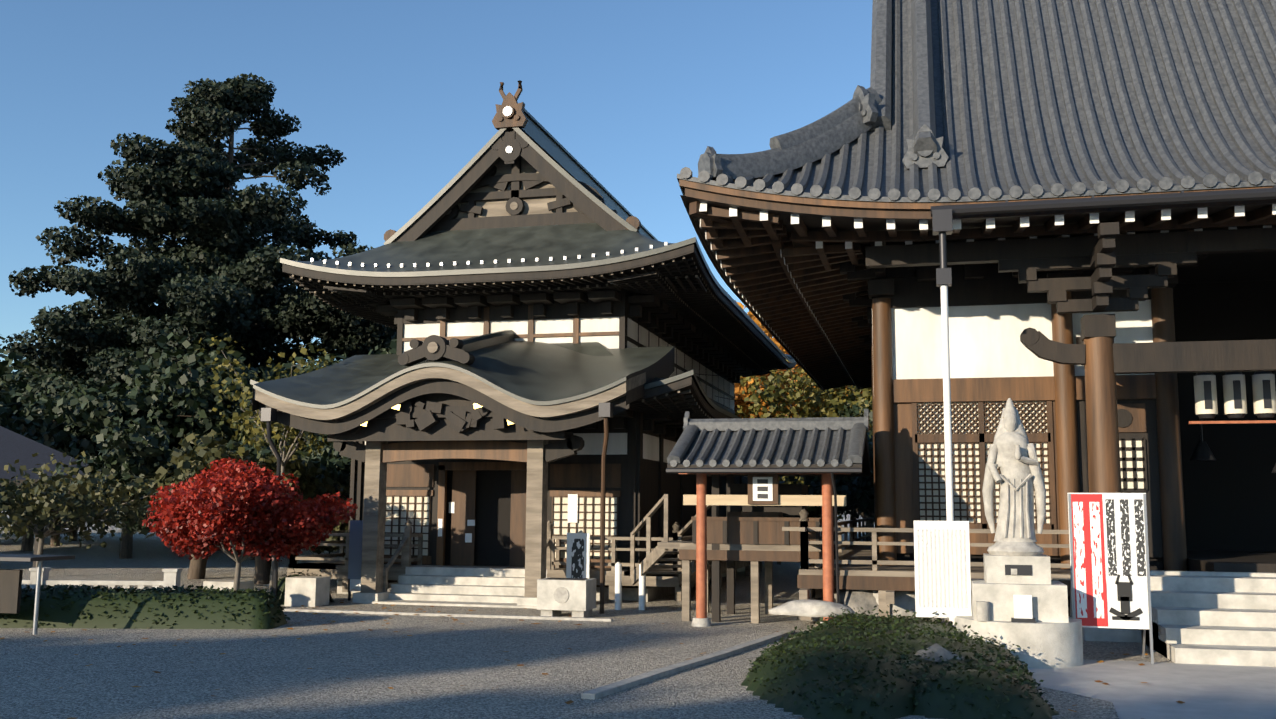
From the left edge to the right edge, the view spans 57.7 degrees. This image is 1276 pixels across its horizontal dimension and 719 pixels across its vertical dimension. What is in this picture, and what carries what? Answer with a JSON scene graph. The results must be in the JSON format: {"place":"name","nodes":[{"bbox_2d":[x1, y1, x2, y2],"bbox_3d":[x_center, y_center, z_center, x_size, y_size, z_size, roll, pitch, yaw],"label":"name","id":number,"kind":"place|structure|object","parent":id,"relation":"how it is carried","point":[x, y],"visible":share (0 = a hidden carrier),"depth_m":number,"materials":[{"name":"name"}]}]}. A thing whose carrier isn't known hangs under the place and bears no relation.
{"place":"outdoors","nodes":[
{"label":"outdoors","id":0,"kind":"place"},
{"bbox_2d":[0,426,108,567],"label":"pavilion roof","id":1,"kind":"structure","parent":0,"point":[14,446],"depth_m":29.29,"materials":[{"name":"grey tile"}]},
{"bbox_2d":[0,0,872,371],"label":"sky","id":2,"kind":"structure","parent":0,"point":[635,91],"materials":[{"name":"blue"}]},
{"bbox_2d":[0,511,1173,718],"bbox_3d":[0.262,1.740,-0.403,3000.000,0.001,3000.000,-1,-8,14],"label":"ground","id":3,"kind":"structure","parent":0,"point":[434,662],"depth_m":13.40,"materials":[{"name":"grey gravel"}]},
{"bbox_2d":[0,336,14,369],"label":"tree","id":4,"kind":"object","parent":3,"relation":"on","point":[2,350],"depth_m":68.29,"materials":[{"name":"green plant"}]},
{"bbox_2d":[0,554,74,634],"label":"notice board","id":5,"kind":"object","parent":3,"relation":"on","point":[10,588],"visible":1,"depth_m":16.21,"materials":[{"name":"grey metal"}]},
{"bbox_2d":[0,350,82,545],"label":"tree","id":6,"kind":"object","parent":3,"relation":"on","point":[52,539],"visible":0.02,"depth_m":46.62,"materials":[{"name":"green plant"}]},
{"bbox_2d":[0,352,88,551],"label":"tree","id":7,"kind":"object","parent":3,"relation":"on","point":[27,545],"visible":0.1,"depth_m":42.59,"materials":[{"name":"green plant"}]},
{"bbox_2d":[0,451,195,566],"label":"yellow maple tree","id":8,"kind":"object","parent":3,"relation":"on","point":[41,505],"visible":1,"depth_m":21.88,"materials":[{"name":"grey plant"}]},
{"bbox_2d":[22,567,182,590],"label":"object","id":9,"kind":"object","parent":3,"relation":"on","point":[172,576],"visible":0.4,"depth_m":18.92,"materials":[{"name":"grey stone"}]},
{"bbox_2d":[0,358,210,558],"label":"tree","id":10,"kind":"object","parent":3,"relation":"on","point":[76,427],"visible":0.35,"depth_m":36.42,"materials":[{"name":"green plant"}]},
{"bbox_2d":[0,361,258,540],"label":"tree","id":11,"kind":"object","parent":3,"relation":"on","point":[75,534],"depth_m":55.31,"materials":[{"name":"green plant"}]},
{"bbox_2d":[0,584,289,628],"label":"hedge","id":12,"kind":"object","parent":3,"relation":"on","point":[119,607],"visible":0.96,"depth_m":16.79,"materials":[{"name":"green plant"}]},
{"bbox_2d":[51,416,318,578],"bbox_3d":[-10.575,3.606,27.454,5.408,4.232,5.772,-5,-9,37],"label":"tree","id":13,"kind":"object","parent":3,"relation":"on","point":[128,455],"visible":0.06,"depth_m":26.05,"materials":[{"name":"green plant"}]},
{"bbox_2d":[0,72,396,550],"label":"cedar tree","id":14,"kind":"object","parent":3,"relation":"on","point":[219,273],"visible":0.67,"depth_m":43.18,"materials":[{"name":"green plant"}]},
{"bbox_2d":[111,329,327,559],"bbox_3d":[-11.665,3.753,36.930,8.867,9.324,8.829,-1,-8,14],"label":"tree","id":15,"kind":"object","parent":3,"relation":"on","point":[201,391],"visible":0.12,"depth_m":35.86,"materials":[{"name":"green plant"}]},
{"bbox_2d":[138,429,349,583],"bbox_3d":[-8.546,3.650,26.348,5.596,3.915,3.821,2,-7,-13],"label":"tree","id":16,"kind":"object","parent":3,"relation":"on","point":[296,468],"visible":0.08,"depth_m":25.57,"materials":[{"name":"green plant"}]},
{"bbox_2d":[142,457,357,590],"bbox_3d":[-6.808,3.047,20.613,3.473,2.644,3.869,6,-9,-38],"label":"red maple tree","id":17,"kind":"object","parent":3,"relation":"on","point":[246,513],"visible":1,"depth_m":19.83,"materials":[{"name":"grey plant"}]},
{"bbox_2d":[203,576,329,606],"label":"stone plinths","id":18,"kind":"object","parent":3,"relation":"on","point":[309,591],"visible":0.64,"depth_m":20.55,"materials":[{"name":"grey stone"}]},
{"bbox_2d":[197,333,338,589],"bbox_3d":[-7.598,2.209,25.089,3.492,5.428,3.803,-1,-8,14],"label":"tree","id":19,"kind":"object","parent":3,"relation":"on","point":[285,436],"visible":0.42,"depth_m":24.64,"materials":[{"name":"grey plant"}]},
{"bbox_2d":[264,342,339,372],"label":"tree","id":20,"kind":"object","parent":3,"relation":"on","point":[305,366],"depth_m":62.44,"materials":[{"name":"green plant"}]},
{"bbox_2d":[271,566,334,604],"bbox_3d":[-6.189,4.156,21.370,1.229,0.675,1.125,-1,-8,14],"label":"round shrub","id":21,"kind":"object","parent":3,"relation":"on","point":[281,590],"visible":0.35,"depth_m":21.17,"materials":[{"name":"green plant"}]},
{"bbox_2d":[231,332,396,471],"bbox_3d":[-8.588,2.905,35.867,6.364,8.781,7.563,-1,-8,14],"label":"tree","id":22,"kind":"object","parent":3,"relation":"on","point":[393,345],"depth_m":34.76,"materials":[{"name":"green plant"}]},
{"bbox_2d":[299,350,392,499],"bbox_3d":[-6.071,3.208,31.555,8.610,7.112,7.346,-1,-8,14],"label":"tree","id":23,"kind":"object","parent":3,"relation":"on","point":[333,462],"visible":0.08,"depth_m":30.06,"materials":[{"name":"green plant"}]},
{"bbox_2d":[348,520,645,617],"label":"basin bollards","id":24,"kind":"object","parent":3,"relation":"on","point":[575,596],"visible":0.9,"depth_m":19.03,"materials":[{"name":"stone"}]},
{"bbox_2d":[567,536,588,577],"bbox_3d":[-1.111,3.710,21.407,0.400,0.900,0.006,-1,-8,14],"label":"sign","id":25,"kind":"object","parent":24,"relation":"attached to","point":[577,561],"visible":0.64,"depth_m":21.41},
{"bbox_2d":[250,80,796,613],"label":"temple building","id":26,"kind":"structure","parent":3,"relation":"on","point":[504,420],"depth_m":23.15,"materials":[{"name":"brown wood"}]},
{"bbox_2d":[283,608,794,699],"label":"kerb stones","id":27,"kind":"object","parent":3,"relation":"on","point":[609,689],"visible":0.88,"depth_m":14.44,"materials":[{"name":"grey stone"}]},
{"bbox_2d":[630,409,871,626],"bbox_3d":[1.621,2.550,19.067,4.361,3.353,4.016,-1,-8,14],"label":"roofed shrine corridor","id":28,"kind":"object","parent":3,"relation":"on","point":[763,507],"visible":0.92,"depth_m":18.14,"materials":[{"name":"tile"}]},
{"bbox_2d":[735,347,798,417],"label":"tree","id":29,"kind":"object","parent":3,"relation":"on","point":[759,403],"visible":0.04,"depth_m":61.58,"materials":[{"name":"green plant"}]},
{"bbox_2d":[735,300,862,417],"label":"tree","id":30,"kind":"object","parent":3,"relation":"on","point":[745,405],"visible":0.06,"depth_m":59.74,"materials":[{"name":"orange plant"}]},
{"bbox_2d":[735,360,872,538],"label":"tree","id":31,"kind":"object","parent":3,"relation":"on","point":[831,404],"visible":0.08,"depth_m":55.52,"materials":[{"name":"green plant"}]},
{"bbox_2d":[778,476,851,523],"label":"tree","id":32,"kind":"object","parent":3,"relation":"on","point":[814,511],"visible":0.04,"depth_m":53.60,"materials":[{"name":"green plant"}]},
{"bbox_2d":[779,432,874,520],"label":"tree","id":33,"kind":"object","parent":3,"relation":"on","point":[858,491],"visible":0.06,"depth_m":41.32,"materials":[{"name":"green plant"}]},
{"bbox_2d":[799,400,874,537],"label":"tree","id":34,"kind":"object","parent":3,"relation":"on","point":[855,409],"depth_m":53.22,"materials":[{"name":"green plant"}]},
{"bbox_2d":[768,590,915,617],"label":"light rocks","id":35,"kind":"object","parent":3,"relation":"on","point":[904,600],"visible":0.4,"depth_m":16.09,"materials":[{"name":"stone"}]},
{"bbox_2d":[799,589,964,661],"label":"garden rocks","id":36,"kind":"object","parent":3,"relation":"on","point":[865,600],"visible":0.12,"depth_m":17.24,"materials":[{"name":"grey stone"}]},
{"bbox_2d":[741,605,1035,718],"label":"bush","id":37,"kind":"object","parent":3,"relation":"on","point":[854,666],"visible":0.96,"depth_m":11.23,"materials":[{"name":"green plant"}]},
{"bbox_2d":[914,521,971,626],"bbox_3d":[3.764,2.822,14.321,0.660,1.645,0.423,-1,-8,14],"label":"white sign notice stand","id":38,"kind":"object","parent":3,"relation":"on","point":[943,616],"visible":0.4,"depth_m":14.20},
{"bbox_2d":[916,524,968,613],"bbox_3d":[3.729,2.562,14.206,0.600,1.080,0.004,-1,-8,14],"label":"sign board","id":39,"kind":"object","parent":38,"relation":"attached to","point":[942,572],"visible":0.93,"depth_m":14.20,"materials":[{"name":"white paper"}]},
{"bbox_2d":[677,0,1275,666],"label":"temple building","id":40,"kind":"structure","parent":3,"relation":"on","point":[1055,220],"depth_m":18.27,"materials":[{"name":"tile"}]},
{"bbox_2d":[699,341,870,401],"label":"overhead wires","id":41,"kind":"object","parent":40,"relation":"attached to","point":[789,368],"visible":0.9,"depth_m":29.31,"materials":[{"name":"black"}]},
{"bbox_2d":[912,654,1058,718],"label":"bush","id":42,"kind":"object","parent":3,"relation":"on","point":[1003,692],"visible":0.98,"depth_m":10.02,"materials":[{"name":"green plant"}]},
{"bbox_2d":[956,398,1082,667],"bbox_3d":[4.555,2.030,14.017,1.440,3.140,1.440,-1,-8,14],"label":"kannon statue","id":43,"kind":"object","parent":3,"relation":"on","point":[1019,596],"visible":0.96,"depth_m":13.59,"materials":[{"name":"stone"}]},
{"bbox_2d":[1067,493,1153,663],"bbox_3d":[5.686,2.627,14.068,0.880,1.996,0.626,-1,-8,14],"label":"sign stand","id":44,"kind":"object","parent":3,"relation":"on","point":[1129,604],"visible":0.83,"depth_m":13.71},
{"bbox_2d":[1071,494,1146,625],"bbox_3d":[5.615,2.385,13.800,0.855,1.555,0.010,-1,-8,14],"label":"sign panel","id":45,"kind":"object","parent":44,"relation":"attached to","point":[1089,563],"depth_m":13.81,"materials":[{"name":"paper"}]},
{"bbox_2d":[1028,659,1275,718],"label":"paving slab","id":46,"kind":"structure","parent":3,"relation":"on","point":[1205,691],"depth_m":11.76,"materials":[{"name":"grey concrete"}]},
{"bbox_2d":[0,600,1184,718],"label":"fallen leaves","id":47,"kind":"object","parent":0,"point":[571,701],"visible":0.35,"depth_m":14.64,"materials":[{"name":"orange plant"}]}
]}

